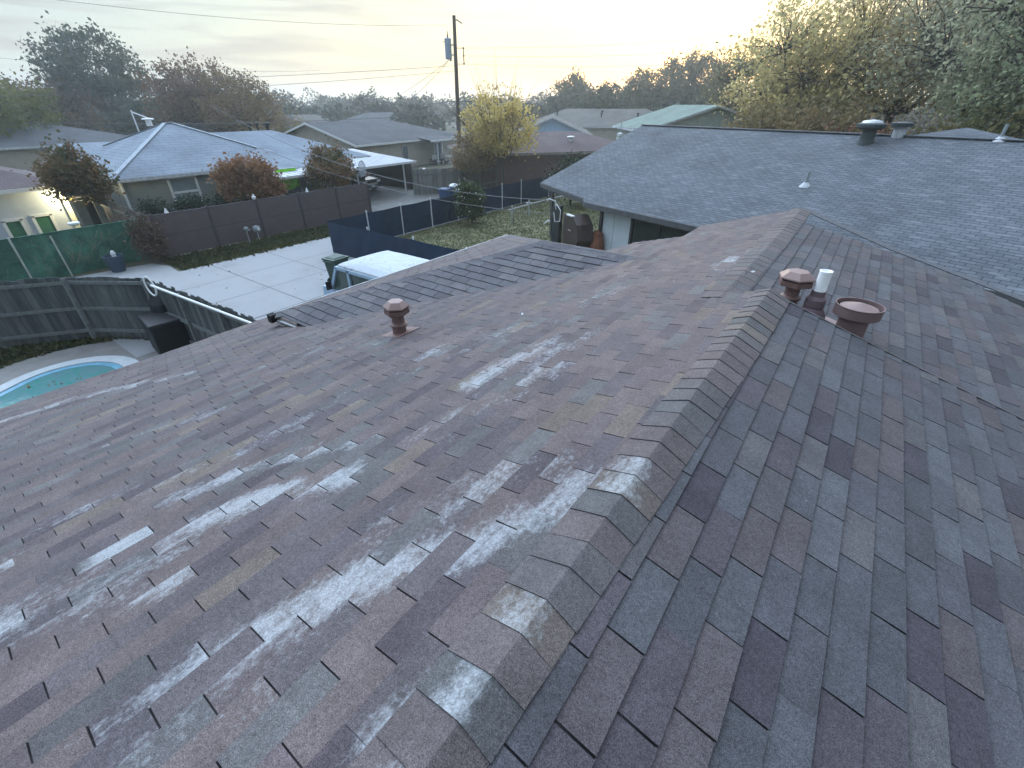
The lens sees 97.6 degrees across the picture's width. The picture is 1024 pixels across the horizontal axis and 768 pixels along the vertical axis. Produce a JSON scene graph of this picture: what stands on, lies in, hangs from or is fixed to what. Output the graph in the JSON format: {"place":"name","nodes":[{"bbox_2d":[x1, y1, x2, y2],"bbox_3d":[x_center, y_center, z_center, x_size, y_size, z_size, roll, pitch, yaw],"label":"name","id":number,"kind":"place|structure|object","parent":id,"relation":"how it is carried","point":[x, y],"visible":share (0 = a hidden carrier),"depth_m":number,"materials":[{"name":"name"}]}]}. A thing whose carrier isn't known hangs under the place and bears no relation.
{"place":"outdoors","nodes":[
{"label":"outdoors","id":0,"kind":"place"},
{"bbox_2d":[0,166,80,239],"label":"white garage","id":1,"kind":"structure","parent":0,"point":[25,210],"depth_m":21.65,"materials":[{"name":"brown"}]},
{"bbox_2d":[0,218,30,237],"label":"window","id":2,"kind":"structure","parent":1,"relation":"in","point":[16,227],"depth_m":21.49,"materials":[{"name":"glass"}]},
{"bbox_2d":[30,213,59,232],"bbox_3d":[-23.155,-7.793,22.352,0.060,1.321,0.796,21,38,30],"label":"window","id":3,"kind":"structure","parent":1,"relation":"in","point":[45,222],"depth_m":22.23,"materials":[{"name":"glass"}]},
{"bbox_2d":[67,221,79,225],"bbox_3d":[-18.136,-6.644,18.537,0.386,0.160,0.386,21,38,30],"label":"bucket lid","id":4,"kind":"object","parent":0,"point":[74,223],"visible":1,"depth_m":18.45,"materials":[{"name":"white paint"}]},
{"bbox_2d":[3,58,319,71],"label":"power line","id":5,"kind":"object","parent":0,"point":[170,69],"visible":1,"depth_m":42.06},
{"bbox_2d":[61,0,429,25],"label":"power line","id":6,"kind":"object","parent":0,"point":[265,20],"visible":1,"depth_m":29.61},
{"bbox_2d":[284,114,327,123],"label":"back house","id":7,"kind":"structure","parent":0,"point":[312,117],"depth_m":72.27,"materials":[{"name":"beige"}]},
{"bbox_2d":[369,186,439,211],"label":"driveway","id":8,"kind":"structure","parent":0,"point":[383,198],"depth_m":33.12,"materials":[{"name":"concrete"}]},
{"bbox_2d":[357,161,365,183],"bbox_3d":[-9.804,-13.306,29.774,0.910,2.774,0.934,-23,39,-32],"label":"basketball hoop","id":9,"kind":"object","parent":8,"relation":"on","point":[359,171],"visible":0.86,"depth_m":29.49,"materials":[{"name":"metal"}]},
{"bbox_2d":[350,174,381,189],"bbox_3d":[-12.805,-16.340,35.838,4.803,1.476,2.234,21,38,30],"label":"parked car","id":10,"kind":"object","parent":8,"relation":"on","point":[372,181],"visible":0.35,"depth_m":34.86,"materials":[{"name":"black paint"}]},
{"bbox_2d":[437,187,449,197],"bbox_3d":[-4.626,-12.871,30.710,0.660,1.043,0.810,9,33,14],"label":"wheelie bin","id":11,"kind":"object","parent":8,"relation":"on","point":[443,193],"visible":0.62,"depth_m":30.38,"materials":[{"name":"blue plastic"}]},
{"bbox_2d":[448,187,457,195],"bbox_3d":[-4.032,-13.161,31.172,0.660,1.043,0.810,9,33,14],"label":"wheelie bin","id":12,"kind":"object","parent":8,"relation":"on","point":[451,192],"visible":0.21,"depth_m":30.79,"materials":[{"name":"blue plastic"}]},
{"bbox_2d":[2,108,924,365],"bbox_3d":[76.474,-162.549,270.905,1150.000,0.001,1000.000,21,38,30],"label":"ground","id":13,"kind":"structure","parent":0,"point":[446,164],"depth_m":28.14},
{"bbox_2d":[0,71,76,137],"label":"shade tree","id":14,"kind":"object","parent":13,"relation":"on","point":[22,100],"visible":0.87,"depth_m":40.46,"materials":[{"name":"green plant"}]},
{"bbox_2d":[0,64,114,132],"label":"shade tree","id":15,"kind":"object","parent":13,"relation":"on","point":[67,111],"visible":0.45,"depth_m":53.52,"materials":[{"name":"green plant"}]},
{"bbox_2d":[0,122,128,172],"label":"long house","id":16,"kind":"structure","parent":13,"relation":"on","point":[18,149],"depth_m":38.54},
{"bbox_2d":[10,129,125,210],"bbox_3d":[-20.831,-9.343,21.564,3.383,5.047,3.602,-14,35,-21],"label":"garage tree","id":17,"kind":"object","parent":13,"relation":"on","point":[66,173],"visible":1,"depth_m":20.80,"materials":[{"name":"green plant"}]},
{"bbox_2d":[0,219,154,281],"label":"fence","id":18,"kind":"object","parent":13,"relation":"on","point":[18,261],"visible":0.78,"depth_m":17.80,"materials":[{"name":"green fabric"}]},
{"bbox_2d":[7,228,138,276],"bbox_3d":[-17.321,-5.327,18.020,0.033,1.427,6.929,21,38,30],"label":"dry vine","id":19,"kind":"object","parent":18,"relation":"attached to","point":[79,252],"visible":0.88,"depth_m":17.99,"materials":[{"name":"plant"}]},
{"bbox_2d":[15,10,158,133],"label":"shade tree","id":20,"kind":"object","parent":13,"relation":"on","point":[113,84],"visible":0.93,"depth_m":55.08,"materials":[{"name":"green plant"}]},
{"bbox_2d":[69,196,108,226],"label":"garden shed","id":21,"kind":"structure","parent":13,"relation":"on","point":[90,214],"depth_m":22.88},
{"bbox_2d":[72,200,93,226],"bbox_3d":[-21.576,-8.322,22.727,0.040,1.800,0.500,5,32,8],"label":"door","id":22,"kind":"structure","parent":21,"relation":"in","point":[83,213],"depth_m":22.55,"materials":[{"name":"wood"}]},
{"bbox_2d":[92,200,108,223],"bbox_3d":[-21.202,-8.725,23.277,0.050,1.900,0.380,21,38,30],"label":"door","id":23,"kind":"structure","parent":21,"relation":"in","point":[99,209],"depth_m":23.14,"materials":[{"name":"wood"}]},
{"bbox_2d":[53,263,177,281],"bbox_3d":[-15.974,-4.283,17.926,2.780,0.001,3.900,21,38,30],"label":"concrete apron","id":24,"kind":"object","parent":13,"relation":"on","point":[151,270],"visible":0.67,"depth_m":18.40,"materials":[{"name":"grey concrete"}]},
{"bbox_2d":[101,251,126,272],"bbox_3d":[-16.284,-5.044,18.364,0.691,0.830,0.691,21,38,30],"label":"planter tub","id":25,"kind":"object","parent":24,"relation":"on","point":[114,261],"visible":1,"depth_m":18.26,"materials":[{"name":"blue plastic"}]},
{"bbox_2d":[0,276,256,347],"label":"wooden fence","id":26,"kind":"object","parent":13,"relation":"on","point":[98,306],"visible":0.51,"depth_m":12.46,"materials":[{"name":"grey wood"}]},
{"bbox_2d":[143,276,250,323],"bbox_3d":[-6.986,-1.800,10.361,5.598,0.521,0.142,17,36,25],"label":"pool skimmer","id":27,"kind":"object","parent":26,"relation":"attached to","point":[193,301],"visible":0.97,"depth_m":10.74,"materials":[{"name":"white paint"}]},
{"bbox_2d":[100,200,163,257],"bbox_3d":[-20.567,-8.480,22.922,12.543,1.860,0.146,23,38,32],"label":"side fence","id":28,"kind":"object","parent":13,"relation":"on","point":[112,210],"visible":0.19,"depth_m":21.78,"materials":[{"name":"brown wood"}]},
{"bbox_2d":[104,84,183,134],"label":"shade tree","id":29,"kind":"object","parent":13,"relation":"on","point":[128,124],"visible":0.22,"depth_m":54.33,"materials":[{"name":"green plant"}]},
{"bbox_2d":[117,207,171,261],"bbox_3d":[-15.496,-6.213,18.988,1.505,2.411,1.697,21,38,30],"label":"shrub","id":30,"kind":"object","parent":13,"relation":"on","point":[152,239],"visible":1,"depth_m":18.86,"materials":[{"name":"brown plant"}]},
{"bbox_2d":[131,196,179,214],"bbox_3d":[-19.639,-9.322,24.655,2.029,1.969,2.183,21,38,30],"label":"hedge shrub","id":31,"kind":"object","parent":13,"relation":"on","point":[149,207],"visible":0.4,"depth_m":24.27,"materials":[{"name":"green plant"}]},
{"bbox_2d":[137,292,190,354],"bbox_3d":[-9.580,-1.791,12.515,1.615,1.560,1.214,26,41,35],"label":"pool cabinet","id":32,"kind":"object","parent":13,"relation":"on","point":[165,332],"visible":0.46,"depth_m":12.06,"materials":[{"name":"black plastic"}]},
{"bbox_2d":[132,46,247,131],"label":"shade tree","id":33,"kind":"object","parent":13,"relation":"on","point":[179,106],"visible":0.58,"depth_m":48.31,"materials":[{"name":"green plant"}]},
{"bbox_2d":[172,191,212,211],"bbox_3d":[-18.450,-10.212,25.988,1.928,1.770,2.559,5,32,8],"label":"hedge shrub","id":34,"kind":"object","parent":13,"relation":"on","point":[187,204],"visible":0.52,"depth_m":25.51,"materials":[{"name":"green plant"}]},
{"bbox_2d":[44,110,370,210],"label":"grey house","id":35,"kind":"structure","parent":13,"relation":"on","point":[168,161],"depth_m":27.48,"materials":[{"name":"white paint"}]},
{"bbox_2d":[166,175,203,203],"bbox_3d":[-19.347,-11.429,26.607,0.060,1.670,1.570,21,38,30],"label":"window","id":36,"kind":"structure","parent":35,"relation":"in","point":[178,186],"depth_m":26.45,"materials":[{"name":"white glass"}]},
{"bbox_2d":[207,190,249,205],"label":"hedge shrub","id":37,"kind":"object","parent":13,"relation":"on","point":[219,201],"visible":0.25,"depth_m":26.75,"materials":[{"name":"green plant"}]},
{"bbox_2d":[182,116,294,132],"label":"back house","id":38,"kind":"structure","parent":13,"relation":"on","point":[200,127],"depth_m":50.91,"materials":[{"name":"grey"}]},
{"bbox_2d":[189,68,293,132],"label":"shade tree","id":39,"kind":"object","parent":13,"relation":"on","point":[206,114],"visible":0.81,"depth_m":46.82,"materials":[{"name":"brown plant"}]},
{"bbox_2d":[159,224,329,270],"bbox_3d":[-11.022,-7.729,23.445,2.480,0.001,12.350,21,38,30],"label":"grass verge","id":40,"kind":"object","parent":13,"relation":"on","point":[216,259],"depth_m":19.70,"materials":[{"name":"plant"}]},
{"bbox_2d":[243,225,260,241],"bbox_3d":[-12.897,-7.496,22.367,0.440,0.780,0.799,21,38,30],"label":"gas meter","id":41,"kind":"object","parent":40,"relation":"on","point":[255,228],"visible":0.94,"depth_m":22.28,"materials":[{"name":"metal"}]},
{"bbox_2d":[201,149,289,202],"bbox_3d":[-14.352,-10.729,24.666,3.831,4.065,3.999,21,38,30],"label":"round shrub","id":42,"kind":"object","parent":13,"relation":"on","point":[234,177],"visible":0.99,"depth_m":23.79,"materials":[{"name":"brown plant"}]},
{"bbox_2d":[148,182,371,256],"bbox_3d":[-12.139,-8.897,23.570,0.110,1.900,11.500,21,38,30],"label":"panel fence","id":43,"kind":"object","parent":13,"relation":"on","point":[197,229],"visible":0.81,"depth_m":22.65,"materials":[{"name":"wood"}]},
{"bbox_2d":[251,109,308,133],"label":"shade tree","id":44,"kind":"object","parent":13,"relation":"on","point":[277,125],"visible":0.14,"depth_m":45.33,"materials":[{"name":"green plant"}]},
{"bbox_2d":[269,185,295,197],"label":"hedge shrub","id":45,"kind":"object","parent":13,"relation":"on","point":[288,192],"visible":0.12,"depth_m":28.13,"materials":[{"name":"green plant"}]},
{"bbox_2d":[67,200,520,357],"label":"alley","id":46,"kind":"structure","parent":13,"relation":"on","point":[258,302],"depth_m":17.45,"materials":[{"name":"concrete"}]},
{"bbox_2d":[112,198,540,340],"bbox_3d":[-1.501,-10.258,27.490,7.200,0.001,39.400,21,38,30],"label":"alley joint","id":47,"kind":"object","parent":46,"relation":"on","point":[326,270],"visible":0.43,"depth_m":18.87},
{"bbox_2d":[321,253,348,281],"bbox_3d":[-6.660,-4.352,17.094,0.660,1.043,0.810,18,36,26],"label":"wheelie bin","id":48,"kind":"object","parent":46,"relation":"on","point":[331,261],"visible":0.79,"depth_m":16.80,"materials":[{"name":"green plastic"}]},
{"bbox_2d":[298,134,358,189],"bbox_3d":[-11.373,-13.060,28.015,3.825,4.439,3.542,21,38,30],"label":"round shrub","id":49,"kind":"object","parent":13,"relation":"on","point":[316,177],"visible":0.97,"depth_m":27.25,"materials":[{"name":"green plant"}]},
{"bbox_2d":[270,149,415,192],"bbox_3d":[-13.809,-15.345,33.138,8.975,2.662,11.930,21,38,30],"label":"carport","id":50,"kind":"object","parent":13,"relation":"on","point":[392,167],"visible":0.32,"depth_m":35.61,"materials":[{"name":"white metal"}]},
{"bbox_2d":[272,167,302,192],"bbox_3d":[-14.154,-12.456,28.495,0.094,2.289,1.648,21,38,30],"label":"lime sheet","id":51,"kind":"object","parent":50,"relation":"hanging from","point":[293,183],"visible":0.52,"depth_m":28.39,"materials":[{"name":"plastic"}]},
{"bbox_2d":[284,119,462,165],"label":"tan house","id":52,"kind":"structure","parent":13,"relation":"on","point":[419,145],"depth_m":47.28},
{"bbox_2d":[401,145,408,158],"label":"window","id":53,"kind":"structure","parent":52,"relation":"in","point":[405,153],"depth_m":48.22,"materials":[{"name":"grey glass"}]},
{"bbox_2d":[434,141,441,161],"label":"door","id":54,"kind":"structure","parent":52,"relation":"in","point":[439,143],"depth_m":52.71,"materials":[{"name":"white paint"}]},
{"bbox_2d":[340,112,428,126],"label":"back house","id":55,"kind":"structure","parent":13,"relation":"on","point":[378,115],"depth_m":91.78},
{"bbox_2d":[429,155,436,164],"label":"patio chair","id":56,"kind":"object","parent":13,"relation":"on","point":[434,159],"visible":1,"depth_m":50.32,"materials":[{"name":"plastic"}]},
{"bbox_2d":[327,174,556,259],"bbox_3d":[5.560,-11.908,28.674,10.919,1.570,32.110,21,38,30],"label":"screen fence","id":57,"kind":"object","parent":13,"relation":"on","point":[362,235],"visible":0.48,"depth_m":22.70,"materials":[{"name":"blue fabric"}]},
{"bbox_2d":[439,154,445,163],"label":"patio chair","id":58,"kind":"object","parent":13,"relation":"on","point":[442,156],"visible":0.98,"depth_m":51.46,"materials":[{"name":"plastic"}]},
{"bbox_2d":[442,15,464,165],"bbox_3d":[-4.729,-23.837,38.145,1.733,11.755,0.563,0,32,0],"label":"utility pole","id":59,"kind":"object","parent":13,"relation":"on","point":[448,49],"visible":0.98,"depth_m":36.34,"materials":[{"name":"brown wood"}]},
{"bbox_2d":[0,66,444,84],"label":"power line","id":60,"kind":"object","parent":59,"relation":"attached to","point":[222,78],"visible":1,"depth_m":36.53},
{"bbox_2d":[9,113,455,123],"bbox_3d":[-35.438,-23.040,38.495,61.792,1.268,0.044,0,32,0],"label":"power line","id":61,"kind":"object","parent":59,"relation":"attached to","point":[257,122],"visible":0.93,"depth_m":38.76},
{"bbox_2d":[28,71,450,95],"bbox_3d":[-33.251,-24.294,36.257,57.483,1.902,0.025,-1,32,-2],"label":"power line","id":62,"kind":"object","parent":59,"relation":"attached to","point":[231,87],"visible":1,"depth_m":36.79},
{"bbox_2d":[359,60,448,113],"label":"power line","id":63,"kind":"object","parent":59,"relation":"attached to","point":[406,90],"visible":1,"depth_m":41.92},
{"bbox_2d":[359,96,454,103],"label":"power line","id":64,"kind":"object","parent":59,"relation":"attached to","point":[402,103],"visible":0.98,"depth_m":46.85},
{"bbox_2d":[459,82,638,101],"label":"power line","id":65,"kind":"object","parent":59,"relation":"attached to","point":[554,96],"visible":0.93,"depth_m":52.96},
{"bbox_2d":[473,61,733,66],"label":"power line","id":66,"kind":"object","parent":59,"relation":"attached to","point":[589,66],"visible":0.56,"depth_m":42.91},
{"bbox_2d":[501,38,812,56],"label":"power line","id":67,"kind":"object","parent":59,"relation":"attached to","point":[574,56],"visible":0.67,"depth_m":40.73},
{"bbox_2d":[411,164,496,194],"bbox_3d":[-1.018,-18.048,38.262,2.055,1.809,16.966,26,40,35],"label":"yard fence","id":68,"kind":"object","parent":13,"relation":"on","point":[489,177],"visible":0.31,"depth_m":34.08,"materials":[{"name":"brown wood"}]},
{"bbox_2d":[445,129,501,182],"bbox_3d":[-2.896,-16.476,33.214,3.875,4.714,3.586,-22,38,-30],"label":"young tree","id":69,"kind":"object","parent":13,"relation":"on","point":[474,161],"visible":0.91,"depth_m":32.65,"materials":[{"name":"green plant"}]},
{"bbox_2d":[440,52,550,184],"bbox_3d":[-1.132,-19.080,32.982,7.990,9.390,8.210,1,32,1],"label":"yellow tree","id":70,"kind":"object","parent":13,"relation":"on","point":[502,138],"visible":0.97,"depth_m":32.19,"materials":[{"name":"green plant"}]},
{"bbox_2d":[3,78,1023,136],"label":"wood","id":71,"kind":"object","parent":13,"relation":"on","point":[338,109],"visible":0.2,"depth_m":100.01,"materials":[{"name":"green plant"}]},
{"bbox_2d":[447,131,613,185],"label":"brick house","id":72,"kind":"structure","parent":13,"relation":"on","point":[552,146],"depth_m":37.77,"materials":[{"name":"brown"}]},
{"bbox_2d":[543,67,595,112],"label":"shade tree","id":73,"kind":"object","parent":13,"relation":"on","point":[577,87],"visible":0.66,"depth_m":96.51,"materials":[{"name":"green plant"}]},
{"bbox_2d":[527,109,652,124],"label":"taupe house","id":74,"kind":"structure","parent":13,"relation":"on","point":[574,116],"depth_m":78.07,"materials":[{"name":"grey"}]},
{"bbox_2d":[572,79,632,108],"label":"shade tree","id":75,"kind":"object","parent":13,"relation":"on","point":[605,99],"visible":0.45,"depth_m":81.44,"materials":[{"name":"green plant"}]},
{"bbox_2d":[575,111,644,140],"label":"brown roof house","id":76,"kind":"structure","parent":13,"relation":"on","point":[595,125],"depth_m":69.82,"materials":[{"name":"beige"}]},
{"bbox_2d":[613,65,674,110],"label":"shade tree","id":77,"kind":"object","parent":13,"relation":"on","point":[643,95],"visible":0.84,"depth_m":91.90,"materials":[{"name":"green plant"}]},
{"bbox_2d":[612,105,758,139],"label":"green house","id":78,"kind":"structure","parent":13,"relation":"on","point":[692,115],"depth_m":40.76,"materials":[{"name":"white paint"}]},
{"bbox_2d":[653,45,731,107],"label":"shade tree","id":79,"kind":"object","parent":13,"relation":"on","point":[685,87],"visible":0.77,"depth_m":91.35,"materials":[{"name":"green plant"}]},
{"bbox_2d":[692,32,795,119],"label":"shade tree","id":80,"kind":"object","parent":13,"relation":"on","point":[717,80],"visible":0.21,"depth_m":46.77,"materials":[{"name":"green plant"}]},
{"bbox_2d":[710,88,846,131],"bbox_3d":[16.805,-15.368,29.453,9.496,6.824,9.198,21,38,30],"label":"understory tree","id":81,"kind":"object","parent":13,"relation":"on","point":[763,121],"visible":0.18,"depth_m":27.36,"materials":[{"name":"green plant"}]},
{"bbox_2d":[540,119,1023,307],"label":"neighbour house","id":82,"kind":"structure","parent":13,"relation":"on","point":[953,200],"depth_m":15.39,"materials":[{"name":"grey"}]},
{"bbox_2d":[602,212,630,250],"bbox_3d":[4.369,-6.233,18.973,0.050,2.120,1.500,-21,38,-30],"label":"white panel door","id":83,"kind":"structure","parent":82,"relation":"in","point":[615,230],"depth_m":18.84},
{"bbox_2d":[604,123,630,136],"bbox_3d":[6.827,-15.303,28.510,2.088,2.300,0.538,11,34,16],"label":"tv antenna","id":84,"kind":"object","parent":82,"relation":"attached to","point":[620,134],"visible":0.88,"depth_m":28.12,"materials":[{"name":"white paint"}]},
{"bbox_2d":[633,219,689,242],"bbox_3d":[5.700,-5.466,17.314,0.050,1.700,2.540,-21,38,-30],"label":"window","id":85,"kind":"structure","parent":82,"relation":"in","point":[644,231],"depth_m":17.38,"materials":[{"name":"black glass"}]},
{"bbox_2d":[709,0,932,122],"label":"shade tree","id":86,"kind":"object","parent":13,"relation":"on","point":[785,87],"visible":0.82,"depth_m":29.98,"materials":[{"name":"green plant"}]},
{"bbox_2d":[764,80,926,134],"bbox_3d":[19.865,-15.131,28.723,9.364,7.190,8.161,5,32,9],"label":"understory tree","id":87,"kind":"object","parent":13,"relation":"on","point":[850,118],"visible":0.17,"depth_m":26.55,"materials":[{"name":"green plant"}]},
{"bbox_2d":[813,115,906,134],"bbox_3d":[19.005,-12.237,25.630,5.920,5.564,5.740,-12,34,-19],"label":"tree","id":88,"kind":"object","parent":13,"relation":"on","point":[878,131],"visible":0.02,"depth_m":23.85,"materials":[{"name":"green plant"}]},
{"bbox_2d":[793,0,1023,133],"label":"shade tree","id":89,"kind":"object","parent":13,"relation":"on","point":[902,108],"visible":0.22,"depth_m":29.38,"materials":[{"name":"green plant"}]},
{"bbox_2d":[848,0,1023,124],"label":"shade tree","id":90,"kind":"object","parent":13,"relation":"on","point":[946,57],"visible":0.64,"depth_m":24.31,"materials":[{"name":"green plant"}]},
{"bbox_2d":[903,0,1023,132],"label":"shade tree","id":91,"kind":"object","parent":13,"relation":"on","point":[1015,85],"visible":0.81,"depth_m":21.02,"materials":[{"name":"green plant"}]},
{"bbox_2d":[912,96,1023,139],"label":"understory tree","id":92,"kind":"object","parent":13,"relation":"on","point":[976,122],"visible":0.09,"depth_m":20.73,"materials":[{"name":"green plant"}]},
{"bbox_2d":[0,0,972,108],"label":"sky","id":93,"kind":"structure","parent":0,"point":[488,29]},
{"bbox_2d":[397,194,599,249],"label":"lawn","id":94,"kind":"structure","parent":0,"point":[496,227],"depth_m":25.15,"materials":[{"name":"green plant"}]},
{"bbox_2d":[449,173,487,223],"bbox_3d":[-2.382,-10.355,25.214,2.128,2.839,2.074,-9,33,-15],"label":"flowering shrub","id":95,"kind":"object","parent":94,"relation":"on","point":[470,210],"visible":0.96,"depth_m":24.87,"materials":[{"name":"green plant"}]},
{"bbox_2d":[511,205,512,222],"bbox_3d":[0.000,-9.832,25.941,0.083,0.950,0.083,-18,36,-26],"label":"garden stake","id":96,"kind":"object","parent":94,"relation":"on","point":[511,214],"visible":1,"depth_m":25.92,"materials":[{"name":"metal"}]},
{"bbox_2d":[507,196,563,210],"bbox_3d":[3.309,-13.651,32.846,0.331,0.117,11.525,24,39,33],"label":"metal pipe railing","id":97,"kind":"object","parent":94,"relation":"on","point":[533,203],"visible":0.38,"depth_m":30.93,"materials":[{"name":"metal"}]},
{"bbox_2d":[547,198,566,242],"bbox_3d":[2.238,-7.226,20.505,1.517,2.298,0.452,25,40,34],"label":"service mast","id":98,"kind":"object","parent":94,"relation":"on","point":[558,215],"visible":0.82,"depth_m":20.46,"materials":[{"name":"grey metal"}]},
{"bbox_2d":[212,106,544,199],"bbox_3d":[-8.496,-12.838,24.172,23.610,3.698,0.026,16,36,24],"label":"power line","id":99,"kind":"object","parent":98,"relation":"attached to","point":[383,176],"visible":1,"depth_m":24.12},
{"bbox_2d":[257,146,551,214],"bbox_3d":[-6.676,-11.002,23.676,19.482,2.196,0.024,15,35,23],"label":"power line","id":100,"kind":"object","parent":98,"relation":"attached to","point":[408,193],"visible":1,"depth_m":23.55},
{"bbox_2d":[541,149,586,205],"bbox_3d":[3.892,-13.527,29.636,3.684,3.511,3.698,-9,33,-13],"label":"dark shrub","id":101,"kind":"object","parent":94,"relation":"on","point":[566,162],"visible":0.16,"depth_m":29.44,"materials":[{"name":"green plant"}]},
{"bbox_2d":[562,214,592,247],"bbox_3d":[2.868,-6.574,19.871,0.850,1.865,1.710,-9,33,-14],"label":"smoker grill","id":102,"kind":"object","parent":94,"relation":"on","point":[578,230],"visible":0.73,"depth_m":19.22,"materials":[{"name":"black metal"}]},
{"bbox_2d":[589,230,603,249],"bbox_3d":[3.698,-6.076,19.617,0.672,1.290,0.672,21,38,30],"label":"chiminea","id":103,"kind":"object","parent":94,"relation":"on","point":[597,243],"visible":0.68,"depth_m":19.30,"materials":[{"name":"ceramic"}]},
{"bbox_2d":[0,207,1023,767],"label":"brick house","id":104,"kind":"structure","parent":0,"point":[702,497],"depth_m":2.23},
{"bbox_2d":[518,115,591,134],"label":"blue house","id":105,"kind":"structure","parent":0,"point":[552,123],"depth_m":50.28,"materials":[{"name":"beige"}]},
{"label":"pool yard grass","id":106,"kind":"structure","parent":0,"visible":0},
{"bbox_2d":[0,328,148,368],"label":"grass","id":107,"kind":"structure","parent":106,"relation":"on","point":[22,352],"depth_m":12.61,"materials":[{"name":"green plant"}]},
{"bbox_2d":[0,341,158,384],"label":"pool deck","id":108,"kind":"structure","parent":106,"relation":"on","point":[23,367],"depth_m":12.29,"materials":[{"name":"concrete"}]},
{"bbox_2d":[0,356,138,407],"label":"swimming pool","id":109,"kind":"structure","parent":108,"relation":"in","point":[29,385],"depth_m":11.36,"materials":[{"name":"teal liquid"}]},
{"label":"parking pad","id":110,"kind":"structure","parent":0,"visible":0},
{"bbox_2d":[323,250,428,294],"bbox_3d":[-3.399,-2.593,13.248,5.275,2.139,2.160,21,38,30],"label":"old van","id":111,"kind":"object","parent":110,"relation":"on","point":[352,272],"visible":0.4,"depth_m":12.70,"materials":[{"name":"white paint"}]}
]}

